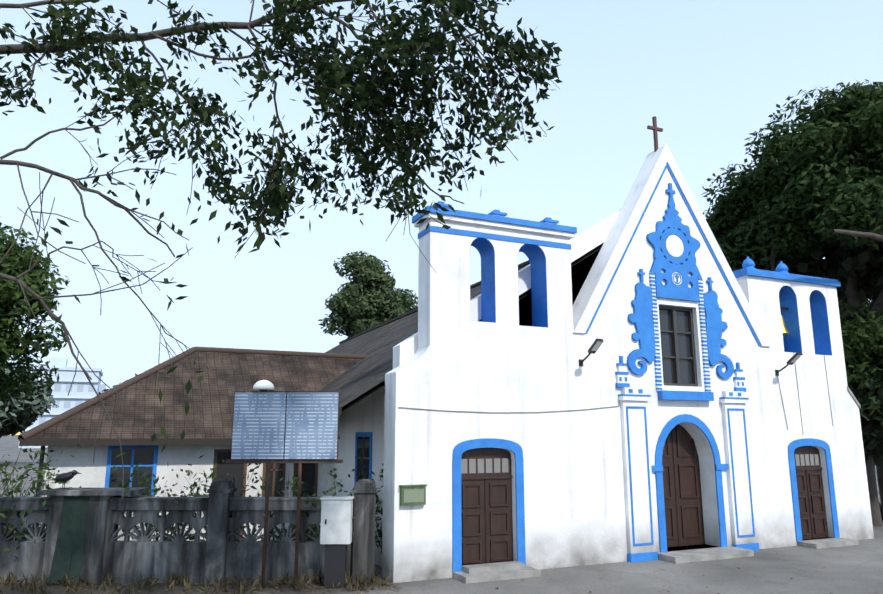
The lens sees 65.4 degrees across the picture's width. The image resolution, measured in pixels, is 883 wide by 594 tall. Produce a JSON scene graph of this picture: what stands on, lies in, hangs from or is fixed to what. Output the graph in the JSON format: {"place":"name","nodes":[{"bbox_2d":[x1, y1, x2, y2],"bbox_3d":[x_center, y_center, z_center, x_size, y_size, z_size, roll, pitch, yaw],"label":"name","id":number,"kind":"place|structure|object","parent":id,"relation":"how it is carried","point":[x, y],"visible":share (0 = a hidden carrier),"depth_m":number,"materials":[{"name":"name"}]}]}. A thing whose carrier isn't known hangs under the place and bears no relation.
{"place":"outdoors","nodes":[
{"label":"outdoors","id":0,"kind":"place"},
{"bbox_2d":[18,357,105,447],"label":"building","id":1,"kind":"structure","parent":0,"point":[81,390],"depth_m":130.59,"materials":[{"name":"white paint"}]},
{"bbox_2d":[30,445,333,540],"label":"house walls","id":2,"kind":"structure","parent":0,"point":[99,473],"depth_m":15.27,"materials":[{"name":"white paint"}]},
{"bbox_2d":[18,347,368,445],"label":"house roof","id":3,"kind":"structure","parent":2,"relation":"on","point":[138,413],"depth_m":16.38,"materials":[{"name":"brown tile"}]},
{"bbox_2d":[0,0,882,392],"bbox_3d":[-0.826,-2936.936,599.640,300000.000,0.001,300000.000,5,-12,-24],"label":"sky","id":4,"kind":"structure","parent":0,"point":[708,84],"depth_m":7353.56,"materials":[{"name":"blue"}]},
{"bbox_2d":[0,435,882,593],"bbox_3d":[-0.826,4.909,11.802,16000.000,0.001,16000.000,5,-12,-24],"label":"ground","id":5,"kind":"structure","parent":0,"point":[861,564],"depth_m":12.10,"materials":[{"name":"grey concrete"}]},
{"bbox_2d":[0,365,58,437],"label":"tree","id":6,"kind":"object","parent":5,"relation":"on","point":[19,412],"visible":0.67,"depth_m":55.56,"materials":[{"name":"green plant"}]},
{"bbox_2d":[0,216,70,398],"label":"tree","id":7,"kind":"object","parent":5,"relation":"on","point":[13,306],"visible":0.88,"depth_m":15.88,"materials":[{"name":"green plant"}]},
{"bbox_2d":[98,373,136,393],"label":"tree","id":8,"kind":"object","parent":5,"relation":"on","point":[113,386],"depth_m":75.37,"materials":[{"name":"green plant"}]},
{"bbox_2d":[0,479,377,584],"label":"fence","id":9,"kind":"object","parent":5,"relation":"on","point":[219,551],"visible":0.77,"depth_m":11.93,"materials":[{"name":"concrete"}]},
{"bbox_2d":[43,470,81,488],"bbox_3d":[-6.751,3.250,12.249,0.660,0.331,0.139,0,-11,0],"label":"crow","id":10,"kind":"object","parent":9,"relation":"on","point":[65,477],"visible":1,"depth_m":12.22,"materials":[{"name":"black"}]},
{"bbox_2d":[48,496,89,583],"bbox_3d":[-6.351,4.130,11.730,0.516,1.400,0.121,0,-11,0],"label":"pier net","id":11,"kind":"object","parent":9,"relation":"attached to","point":[69,550],"visible":0.83,"depth_m":11.76,"materials":[{"name":"green fabric"}]},
{"bbox_2d":[0,440,383,557],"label":"garden shrubs","id":12,"kind":"object","parent":5,"relation":"on","point":[155,490],"visible":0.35,"depth_m":13.16,"materials":[{"name":"green plant"}]},
{"bbox_2d":[0,567,391,593],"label":"grass","id":13,"kind":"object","parent":5,"relation":"on","point":[34,585],"visible":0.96,"depth_m":11.41,"materials":[{"name":"plant"}]},
{"bbox_2d":[0,0,561,499],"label":"overhanging tree branches","id":14,"kind":"object","parent":5,"relation":"on","point":[334,74],"visible":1,"depth_m":7.85,"materials":[{"name":"green plant"}]},
{"bbox_2d":[226,380,342,588],"bbox_3d":[-2.694,3.143,11.740,2.000,3.440,0.370,0,-11,0],"label":"signboard","id":15,"kind":"object","parent":5,"relation":"on","point":[273,426],"visible":0.98,"depth_m":11.84,"materials":[{"name":"white"}]},
{"bbox_2d":[320,496,353,587],"bbox_3d":[-1.783,4.139,11.649,0.540,1.450,0.300,0,-11,0],"label":"meter cabinet","id":16,"kind":"object","parent":5,"relation":"on","point":[336,526],"visible":1,"depth_m":11.55,"materials":[{"name":"metal"}]},
{"bbox_2d":[318,251,406,337],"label":"tree","id":17,"kind":"object","parent":5,"relation":"on","point":[365,299],"visible":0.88,"depth_m":44.20,"materials":[{"name":"green plant"}]},
{"bbox_2d":[394,287,417,311],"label":"tree","id":18,"kind":"object","parent":5,"relation":"on","point":[410,302],"depth_m":50.44,"materials":[{"name":"green plant"}]},
{"bbox_2d":[3,545,876,593],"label":"dry leaf litter","id":19,"kind":"object","parent":5,"relation":"on","point":[390,584],"visible":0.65,"depth_m":11.39,"materials":[{"name":"brown plant"}]},
{"bbox_2d":[382,147,873,582],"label":"church facade","id":20,"kind":"structure","parent":5,"relation":"on","point":[574,496],"depth_m":13.97,"materials":[{"name":"paint"}]},
{"bbox_2d":[399,484,426,505],"bbox_3d":[-0.502,3.501,12.171,0.500,0.345,0.110,5,-12,-24],"label":"letter box","id":21,"kind":"object","parent":20,"relation":"attached to","point":[413,494],"visible":1,"depth_m":12.13,"materials":[{"name":"green metal"}]},
{"bbox_2d":[398,355,832,434],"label":"wall cables","id":22,"kind":"object","parent":20,"relation":"attached to","point":[617,406],"depth_m":13.88,"materials":[{"name":"grey rubber"}]},
{"bbox_2d":[412,143,860,583],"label":"facade trim","id":23,"kind":"structure","parent":20,"relation":"attached to","point":[638,468],"depth_m":14.60,"materials":[{"name":"paint"}]},
{"bbox_2d":[742,256,787,272],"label":"finials","id":24,"kind":"object","parent":23,"relation":"on","point":[748,262],"visible":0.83,"depth_m":17.20,"materials":[{"name":"blue paint"}]},
{"bbox_2d":[461,424,827,565],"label":"doors","id":25,"kind":"structure","parent":20,"relation":"attached to","point":[486,505],"depth_m":14.99,"materials":[{"name":"brown wood"}]},
{"bbox_2d":[471,238,831,354],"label":"arch liners","id":26,"kind":"object","parent":20,"relation":"on","point":[484,247],"visible":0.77,"depth_m":14.66,"materials":[{"name":"blue paint"}]},
{"bbox_2d":[647,116,662,151],"bbox_3d":[5.180,-3.926,16.657,0.440,0.930,0.070,5,-12,-24],"label":"cross","id":27,"kind":"object","parent":20,"relation":"on","point":[654,128],"visible":0.82,"depth_m":16.64,"materials":[{"name":"brown wood"}]},
{"bbox_2d":[659,305,697,386],"bbox_3d":[5.279,1.115,15.550,1.200,1.910,0.110,5,-12,-24],"label":"gable window","id":28,"kind":"structure","parent":20,"relation":"attached to","point":[678,347],"depth_m":15.60,"materials":[{"name":"brown"}]},
{"bbox_2d":[615,183,746,391],"bbox_3d":[5.352,-0.298,15.642,3.680,4.812,0.070,5,-12,-24],"label":"gable ornament","id":29,"kind":"object","parent":20,"relation":"attached to","point":[675,244],"visible":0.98,"depth_m":15.67,"materials":[{"name":"paint"}]},
{"bbox_2d":[579,338,802,375],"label":"flood lights","id":30,"kind":"object","parent":20,"relation":"attached to","point":[597,343],"visible":1,"depth_m":14.18,"materials":[{"name":"grey metal"}]},
{"bbox_2d":[780,307,788,334],"bbox_3d":[8.497,0.589,17.285,0.582,0.700,0.376,-1,-11,6],"label":"bell","id":31,"kind":"object","parent":20,"relation":"attached to","point":[785,331],"visible":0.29,"depth_m":17.18,"materials":[{"name":"gold metal"}]},
{"bbox_2d":[701,79,882,514],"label":"tree","id":32,"kind":"object","parent":5,"relation":"on","point":[829,206],"visible":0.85,"depth_m":20.01,"materials":[{"name":"green plant"}]},
{"bbox_2d":[702,168,882,520],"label":"tree","id":33,"kind":"object","parent":5,"relation":"on","point":[718,226],"visible":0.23,"depth_m":22.23,"materials":[{"name":"green plant"}]},
{"bbox_2d":[817,257,870,322],"bbox_3d":[18.210,2.981,36.867,11.072,13.652,13.507,-8,-14,36],"label":"tree","id":34,"kind":"object","parent":5,"relation":"on","point":[844,301],"depth_m":33.09,"materials":[{"name":"green plant"}]},
{"bbox_2d":[838,304,882,525],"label":"tree","id":35,"kind":"object","parent":5,"relation":"on","point":[862,338],"visible":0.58,"depth_m":19.22,"materials":[{"name":"green plant"}]},
{"bbox_2d":[334,209,619,566],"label":"nave walls","id":36,"kind":"structure","parent":0,"point":[361,427],"depth_m":14.80,"materials":[{"name":"white paint"}]},
{"bbox_2d":[319,242,860,421],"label":"church roof","id":37,"kind":"structure","parent":36,"relation":"on","point":[362,379],"depth_m":20.25,"materials":[{"name":"tile"}]}
]}

